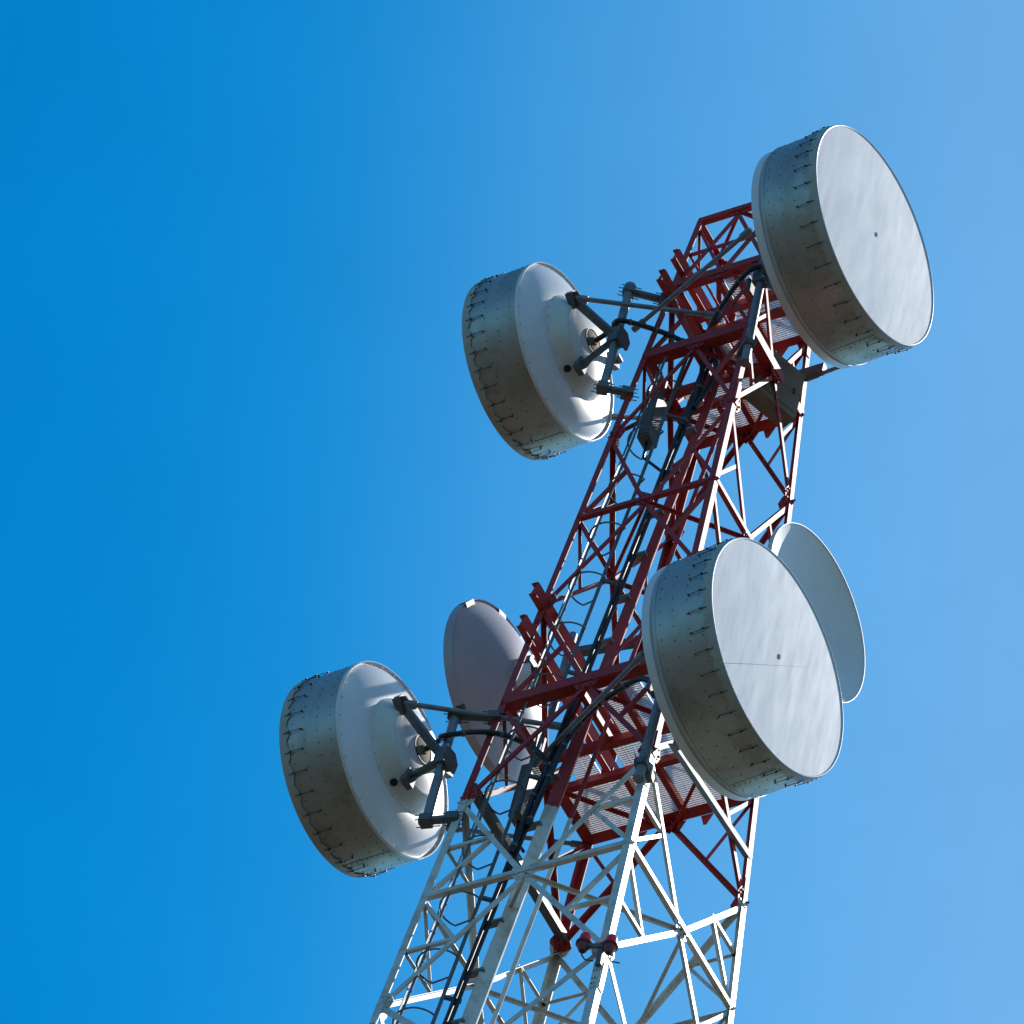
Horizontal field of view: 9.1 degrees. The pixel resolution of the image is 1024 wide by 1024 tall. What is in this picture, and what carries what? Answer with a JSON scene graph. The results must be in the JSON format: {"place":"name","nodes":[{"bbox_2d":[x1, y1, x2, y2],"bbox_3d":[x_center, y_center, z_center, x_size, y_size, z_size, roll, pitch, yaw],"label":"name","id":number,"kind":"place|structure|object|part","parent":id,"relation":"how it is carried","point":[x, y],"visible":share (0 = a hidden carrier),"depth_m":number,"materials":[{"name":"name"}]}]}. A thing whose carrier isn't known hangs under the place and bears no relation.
{"place":"outdoors","nodes":[
{"label":"outdoors","id":0,"kind":"place"},
{"bbox_2d":[0,0,1023,1023],"label":"sky","id":1,"kind":"structure","parent":0,"point":[250,450],"materials":[{"name":"blue"}]},
{"label":"ground","id":2,"kind":"structure","parent":0,"visible":0},
{"bbox_2d":[369,202,810,1023],"bbox_3d":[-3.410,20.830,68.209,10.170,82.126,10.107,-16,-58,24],"label":"lattice tower","id":3,"kind":"structure","parent":2,"relation":"on","point":[611,780],"depth_m":90.58,"materials":[{"name":"metal"}]},
{"bbox_2d":[279,661,581,877],"bbox_3d":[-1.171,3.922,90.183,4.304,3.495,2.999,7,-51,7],"label":"drum antenna","id":4,"kind":"object","parent":3,"relation":"attached to","point":[366,774],"visible":1,"depth_m":89.53,"materials":[{"name":"metal"}]},
{"bbox_2d":[424,729,548,854],"bbox_3d":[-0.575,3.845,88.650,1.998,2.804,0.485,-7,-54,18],"label":"waveguide cable","id":5,"kind":"object","parent":3,"relation":"attached to","point":[534,792],"visible":1,"depth_m":89.12,"materials":[{"name":"rubber"}]},
{"bbox_2d":[392,338,687,1023],"bbox_3d":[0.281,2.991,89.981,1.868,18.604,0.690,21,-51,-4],"label":"caged ladder","id":6,"kind":"object","parent":3,"relation":"attached to","point":[481,896],"visible":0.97,"depth_m":90.28,"materials":[{"name":"metal"}]},
{"bbox_2d":[443,599,642,783],"bbox_3d":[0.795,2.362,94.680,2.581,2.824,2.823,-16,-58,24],"label":"dish antenna","id":7,"kind":"object","parent":3,"relation":"attached to","point":[483,643],"visible":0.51,"depth_m":94.41,"materials":[{"name":"metal"}]},
{"bbox_2d":[524,676,649,827],"bbox_3d":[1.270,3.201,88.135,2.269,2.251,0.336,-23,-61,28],"label":"waveguide cable","id":8,"kind":"object","parent":3,"relation":"attached to","point":[568,738],"visible":0.77,"depth_m":88.75,"materials":[{"name":"rubber"}]},
{"bbox_2d":[462,262,714,459],"bbox_3d":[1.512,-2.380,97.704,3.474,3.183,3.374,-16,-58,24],"label":"drum antenna","id":9,"kind":"object","parent":3,"relation":"attached to","point":[542,364],"visible":0.97,"depth_m":97.20,"materials":[{"name":"metal"}]},
{"bbox_2d":[447,342,733,1023],"bbox_3d":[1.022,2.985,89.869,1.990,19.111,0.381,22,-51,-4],"label":"cable tray","id":10,"kind":"object","parent":3,"relation":"attached to","point":[486,971],"visible":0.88,"depth_m":88.79,"materials":[{"name":"paint"}]},
{"bbox_2d":[508,734,546,852],"bbox_3d":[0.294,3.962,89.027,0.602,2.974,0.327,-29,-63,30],"label":"junction box","id":11,"kind":"object","parent":10,"relation":"attached to","point":[526,793],"visible":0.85,"depth_m":89.12,"materials":[{"name":"metal"}]},
{"bbox_2d":[442,356,709,1023],"bbox_3d":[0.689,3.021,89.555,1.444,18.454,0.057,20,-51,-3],"label":"feeder cable","id":12,"kind":"object","parent":10,"relation":"attached to","point":[464,972],"visible":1,"depth_m":90.91,"materials":[{"name":"black rubber"}]},
{"bbox_2d":[446,359,709,1023],"bbox_3d":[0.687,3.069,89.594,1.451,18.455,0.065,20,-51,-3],"label":"feeder cable","id":13,"kind":"object","parent":10,"relation":"attached to","point":[570,710],"visible":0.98,"depth_m":90.94,"materials":[{"name":"black rubber"}]},
{"bbox_2d":[447,358,712,1023],"bbox_3d":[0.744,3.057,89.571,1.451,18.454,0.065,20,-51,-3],"label":"feeder cable","id":14,"kind":"object","parent":10,"relation":"attached to","point":[525,830],"visible":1,"depth_m":90.73,"materials":[{"name":"black rubber"}]},
{"bbox_2d":[637,372,667,471],"bbox_3d":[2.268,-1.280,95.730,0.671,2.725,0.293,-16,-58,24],"label":"junction box","id":15,"kind":"object","parent":10,"relation":"attached to","point":[655,410],"visible":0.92,"depth_m":95.84,"materials":[{"name":"metal"}]},
{"bbox_2d":[587,942,603,966],"bbox_3d":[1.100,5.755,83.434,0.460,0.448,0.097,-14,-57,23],"label":"light bracket","id":16,"kind":"object","parent":3,"relation":"attached to","point":[599,957],"visible":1,"depth_m":83.39,"materials":[{"name":"metal"}]},
{"bbox_2d":[575,932,593,961],"bbox_3d":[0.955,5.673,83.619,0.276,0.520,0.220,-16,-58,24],"label":"obstruction light","id":17,"kind":"object","parent":16,"relation":"attached to","point":[583,940],"visible":1,"depth_m":83.59,"materials":[{"name":"paint"}]},
{"bbox_2d":[602,934,619,963],"bbox_3d":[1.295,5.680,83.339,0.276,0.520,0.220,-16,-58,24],"label":"obstruction light","id":18,"kind":"object","parent":16,"relation":"attached to","point":[610,946],"visible":1,"depth_m":83.31,"materials":[{"name":"paint"}]},
{"bbox_2d":[594,318,704,427],"bbox_3d":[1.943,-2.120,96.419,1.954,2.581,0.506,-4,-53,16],"label":"waveguide cable","id":19,"kind":"object","parent":3,"relation":"attached to","point":[658,330],"visible":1,"depth_m":97.10,"materials":[{"name":"rubber"}]},
{"bbox_2d":[534,537,842,860],"bbox_3d":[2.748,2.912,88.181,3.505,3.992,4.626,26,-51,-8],"label":"drum antenna","id":20,"kind":"object","parent":3,"relation":"attached to","point":[743,688],"visible":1,"depth_m":86.91,"materials":[{"name":"metal"}]},
{"bbox_2d":[692,264,761,409],"bbox_3d":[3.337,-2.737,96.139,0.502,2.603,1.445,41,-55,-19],"label":"waveguide cable","id":21,"kind":"object","parent":3,"relation":"attached to","point":[718,312],"visible":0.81,"depth_m":96.71,"materials":[{"name":"rubber"}]},
{"bbox_2d":[746,349,804,428],"bbox_3d":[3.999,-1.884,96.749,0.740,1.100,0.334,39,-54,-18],"label":"equipment cabinet","id":22,"kind":"object","parent":3,"relation":"attached to","point":[762,399],"visible":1,"depth_m":96.44,"materials":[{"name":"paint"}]},
{"bbox_3d":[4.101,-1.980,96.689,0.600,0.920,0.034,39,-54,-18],"label":"door","id":23,"kind":"part","parent":22,"relation":"part of","materials":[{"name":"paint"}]},
{"bbox_2d":[631,124,933,381],"bbox_3d":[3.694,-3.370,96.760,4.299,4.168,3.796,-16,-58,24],"label":"drum antenna","id":24,"kind":"object","parent":3,"relation":"attached to","point":[844,274],"visible":1,"depth_m":95.43,"materials":[{"name":"metal"}]},
{"bbox_2d":[767,522,864,703],"bbox_3d":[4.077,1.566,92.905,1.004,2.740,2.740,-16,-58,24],"label":"dish antenna","id":25,"kind":"object","parent":3,"relation":"attached to","point":[803,554],"visible":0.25,"depth_m":93.55,"materials":[{"name":"metal"}]}
]}

